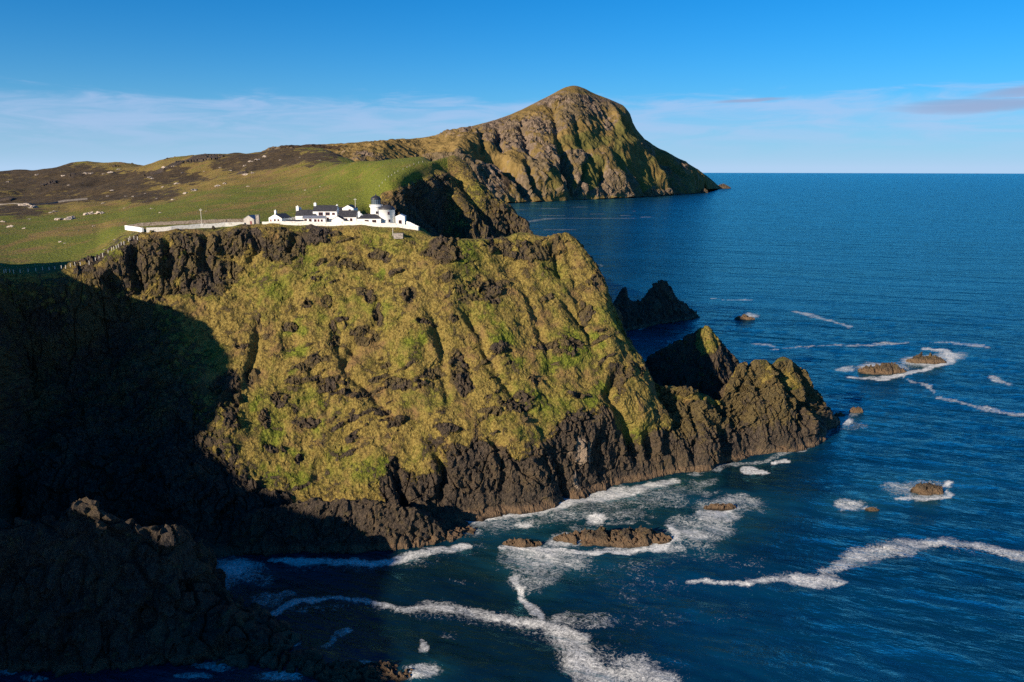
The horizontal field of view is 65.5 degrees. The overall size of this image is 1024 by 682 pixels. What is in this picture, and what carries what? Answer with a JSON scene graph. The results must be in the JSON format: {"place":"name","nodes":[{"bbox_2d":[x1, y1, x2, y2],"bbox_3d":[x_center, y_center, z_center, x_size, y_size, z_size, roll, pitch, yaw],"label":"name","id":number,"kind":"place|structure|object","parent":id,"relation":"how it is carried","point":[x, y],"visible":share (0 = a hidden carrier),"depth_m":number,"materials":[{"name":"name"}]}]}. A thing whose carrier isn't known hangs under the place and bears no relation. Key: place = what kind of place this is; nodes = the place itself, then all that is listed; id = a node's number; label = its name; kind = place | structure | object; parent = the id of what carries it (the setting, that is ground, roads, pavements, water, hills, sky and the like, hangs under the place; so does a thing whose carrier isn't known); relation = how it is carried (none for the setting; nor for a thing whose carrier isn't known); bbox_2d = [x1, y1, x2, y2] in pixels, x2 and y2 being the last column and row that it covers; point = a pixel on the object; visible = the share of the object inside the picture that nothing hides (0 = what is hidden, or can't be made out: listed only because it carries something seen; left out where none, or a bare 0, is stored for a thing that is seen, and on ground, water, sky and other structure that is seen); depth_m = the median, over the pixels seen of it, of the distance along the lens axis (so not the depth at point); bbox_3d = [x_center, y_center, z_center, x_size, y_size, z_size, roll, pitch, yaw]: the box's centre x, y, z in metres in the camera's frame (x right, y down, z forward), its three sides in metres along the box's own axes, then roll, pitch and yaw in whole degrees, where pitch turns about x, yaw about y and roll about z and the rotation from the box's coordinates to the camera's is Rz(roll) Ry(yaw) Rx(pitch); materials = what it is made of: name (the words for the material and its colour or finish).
{"place":"outdoors","nodes":[
{"label":"outdoors","id":0,"kind":"place"},
{"bbox_2d":[262,86,720,202],"bbox_3d":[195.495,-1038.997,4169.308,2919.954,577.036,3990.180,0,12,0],"label":"mountain","id":1,"kind":"structure","parent":0,"point":[572,143],"depth_m":3682.82,"materials":[{"name":"brown stone"}]},
{"bbox_2d":[0,173,1023,681],"bbox_3d":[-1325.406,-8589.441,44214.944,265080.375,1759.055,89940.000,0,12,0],"label":"sea","id":2,"kind":"structure","parent":0,"point":[800,567],"depth_m":325.21,"materials":[{"name":"liquid"}]},
{"bbox_2d":[0,497,321,677],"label":"rock ridge","id":3,"kind":"object","parent":2,"relation":"in","point":[88,585],"visible":0.95,"depth_m":231.57,"materials":[{"name":"black stone"}]},
{"bbox_2d":[227,497,476,556],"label":"rock spur","id":4,"kind":"structure","parent":2,"relation":"in","point":[317,525],"depth_m":298.45,"materials":[{"name":"stone"}]},
{"bbox_2d":[298,659,413,681],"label":"sea rock","id":5,"kind":"object","parent":2,"relation":"in","point":[352,670],"visible":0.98,"depth_m":224.73,"materials":[{"name":"stone"}]},
{"bbox_2d":[0,146,839,557],"bbox_3d":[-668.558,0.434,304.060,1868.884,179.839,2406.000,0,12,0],"label":"headland","id":6,"kind":"structure","parent":2,"relation":"in","point":[466,350],"depth_m":353.43,"materials":[{"name":"green plant"}]},
{"bbox_2d":[18,203,32,205],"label":"boulder","id":7,"kind":"object","parent":6,"relation":"on","point":[26,204],"visible":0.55,"depth_m":705.50,"materials":[{"name":"grey stone"}]},
{"bbox_2d":[0,198,87,204],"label":"dry stone wall","id":8,"kind":"structure","parent":6,"relation":"on","point":[53,202],"depth_m":779.03,"materials":[{"name":"grey stone"}]},
{"bbox_2d":[64,216,75,219],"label":"boulder","id":9,"kind":"object","parent":6,"relation":"on","point":[70,217],"visible":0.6,"depth_m":588.09,"materials":[{"name":"grey stone"}]},
{"bbox_2d":[3,236,137,272],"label":"post fence","id":10,"kind":"object","parent":6,"relation":"on","point":[74,262],"visible":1,"depth_m":346.38,"materials":[{"name":"brown wood"}]},
{"bbox_2d":[125,225,143,231],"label":"station wall","id":11,"kind":"structure","parent":6,"relation":"on","point":[133,228],"depth_m":390.99,"materials":[{"name":"white paint"}]},
{"bbox_2d":[128,219,243,226],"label":"station wall","id":12,"kind":"structure","parent":6,"relation":"on","point":[186,222],"depth_m":409.16,"materials":[{"name":"stone"}]},
{"bbox_2d":[146,222,243,231],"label":"station wall","id":13,"kind":"structure","parent":6,"relation":"on","point":[195,226],"depth_m":378.68,"materials":[{"name":"white paint"}]},
{"bbox_2d":[243,215,255,223],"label":"shed","id":14,"kind":"structure","parent":6,"relation":"on","point":[249,219],"depth_m":385.55,"materials":[{"name":"stone"}]},
{"bbox_2d":[255,215,259,223],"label":"gate pillar","id":15,"kind":"structure","parent":6,"relation":"on","point":[257,219],"depth_m":383.83,"materials":[{"name":"paint"}]},
{"bbox_2d":[269,210,291,220],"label":"cottage","id":16,"kind":"structure","parent":6,"relation":"on","point":[280,217],"depth_m":397.30,"materials":[{"name":"paint"}]},
{"bbox_2d":[295,205,315,219],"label":"long house","id":17,"kind":"structure","parent":6,"relation":"on","point":[299,214],"depth_m":399.68,"materials":[{"name":"stone"}]},
{"bbox_2d":[302,216,326,221],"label":"glazed lean to","id":18,"kind":"object","parent":6,"relation":"on","point":[315,218],"visible":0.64,"depth_m":395.37,"materials":[{"name":"paint"}]},
{"bbox_2d":[313,203,338,221],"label":"two storey house","id":19,"kind":"structure","parent":6,"relation":"on","point":[330,212],"depth_m":399.98,"materials":[{"name":"paint"}]},
{"bbox_2d":[331,216,345,221],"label":"gabled porch","id":20,"kind":"object","parent":6,"relation":"on","point":[337,218],"visible":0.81,"depth_m":391.37,"materials":[{"name":"paint"}]},
{"bbox_2d":[262,221,417,229],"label":"station wall","id":21,"kind":"structure","parent":6,"relation":"on","point":[367,223],"depth_m":384.79,"materials":[{"name":"white paint"}]},
{"bbox_2d":[338,207,357,220],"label":"dark roofed house","id":22,"kind":"structure","parent":6,"relation":"on","point":[349,215],"depth_m":396.86,"materials":[{"name":"paint"}]},
{"bbox_2d":[342,204,357,210],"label":"back cottage","id":23,"kind":"structure","parent":6,"relation":"on","point":[351,206],"depth_m":420.18,"materials":[{"name":"paint"}]},
{"bbox_2d":[357,212,381,222],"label":"keepers house","id":24,"kind":"structure","parent":6,"relation":"on","point":[375,218],"depth_m":393.56,"materials":[{"name":"paint"}]},
{"bbox_2d":[369,194,382,214],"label":"lighthouse","id":25,"kind":"object","parent":6,"relation":"on","point":[376,204],"visible":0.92,"depth_m":401.44,"materials":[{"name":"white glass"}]},
{"bbox_2d":[378,204,394,222],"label":"round tower","id":26,"kind":"structure","parent":6,"relation":"on","point":[386,213],"depth_m":395.42,"materials":[{"name":"paint"}]},
{"bbox_2d":[393,233,403,238],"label":"stone tank","id":27,"kind":"object","parent":6,"relation":"on","point":[398,235],"visible":1,"depth_m":372.84,"materials":[{"name":"grey stone"}]},
{"bbox_2d":[395,214,405,223],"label":"annex","id":28,"kind":"object","parent":6,"relation":"on","point":[400,218],"visible":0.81,"depth_m":396.21,"materials":[{"name":"white paint"}]},
{"bbox_2d":[405,221,418,229],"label":"station wall","id":29,"kind":"structure","parent":6,"relation":"on","point":[408,223],"depth_m":395.17,"materials":[{"name":"white paint"}]},
{"bbox_2d":[502,537,542,547],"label":"sea rock","id":30,"kind":"object","parent":2,"relation":"in","point":[521,543],"visible":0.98,"depth_m":301.33,"materials":[{"name":"brown stone"}]},
{"bbox_2d":[553,525,671,547],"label":"sea rock","id":31,"kind":"object","parent":2,"relation":"in","point":[640,536],"visible":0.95,"depth_m":303.94,"materials":[{"name":"brown stone"}]},
{"bbox_2d":[613,280,699,331],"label":"sea stack","id":32,"kind":"object","parent":2,"relation":"on","point":[659,302],"visible":0.82,"depth_m":728.74,"materials":[{"name":"black stone"}]},
{"bbox_2d":[645,325,738,399],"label":"rock islet","id":33,"kind":"object","parent":2,"relation":"in","point":[704,360],"visible":0.35,"depth_m":450.71,"materials":[{"name":"black stone"}]},
{"bbox_2d":[703,503,736,510],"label":"sea rock","id":34,"kind":"object","parent":2,"relation":"in","point":[721,507],"visible":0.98,"depth_m":334.15,"materials":[{"name":"brown stone"}]},
{"bbox_2d":[718,184,730,188],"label":"sea rock","id":35,"kind":"object","parent":2,"relation":"in","point":[722,186],"visible":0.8,"depth_m":5525.55,"materials":[{"name":"brown stone"}]},
{"bbox_2d":[734,314,754,319],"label":"sea rock","id":36,"kind":"object","parent":2,"relation":"in","point":[744,317],"visible":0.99,"depth_m":750.07,"materials":[{"name":"brown stone"}]},
{"bbox_2d":[834,412,844,415],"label":"sea rock","id":37,"kind":"object","parent":2,"relation":"in","point":[839,414],"visible":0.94,"depth_m":459.90,"materials":[{"name":"black stone"}]},
{"bbox_2d":[849,406,862,412],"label":"sea rock","id":38,"kind":"object","parent":2,"relation":"in","point":[853,409],"visible":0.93,"depth_m":465.86,"materials":[{"name":"brown stone"}]},
{"bbox_2d":[865,507,878,510],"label":"sea rock","id":39,"kind":"object","parent":2,"relation":"in","point":[871,509],"visible":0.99,"depth_m":333.14,"materials":[{"name":"brown stone"}]},
{"bbox_2d":[858,362,906,374],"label":"sea rock","id":40,"kind":"object","parent":2,"relation":"in","point":[884,368],"visible":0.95,"depth_m":554.51,"materials":[{"name":"brown stone"}]},
{"bbox_2d":[906,352,946,363],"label":"sea rock","id":41,"kind":"object","parent":2,"relation":"in","point":[929,359],"visible":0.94,"depth_m":583.68,"materials":[{"name":"brown stone"}]},
{"bbox_2d":[910,481,943,495],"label":"sea rock","id":42,"kind":"object","parent":2,"relation":"in","point":[926,489],"visible":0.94,"depth_m":349.58,"materials":[{"name":"brown stone"}]},
{"bbox_2d":[0,0,1023,173],"label":"sky","id":43,"kind":"structure","parent":0,"point":[717,86],"materials":[{"name":"blue"}]}
]}

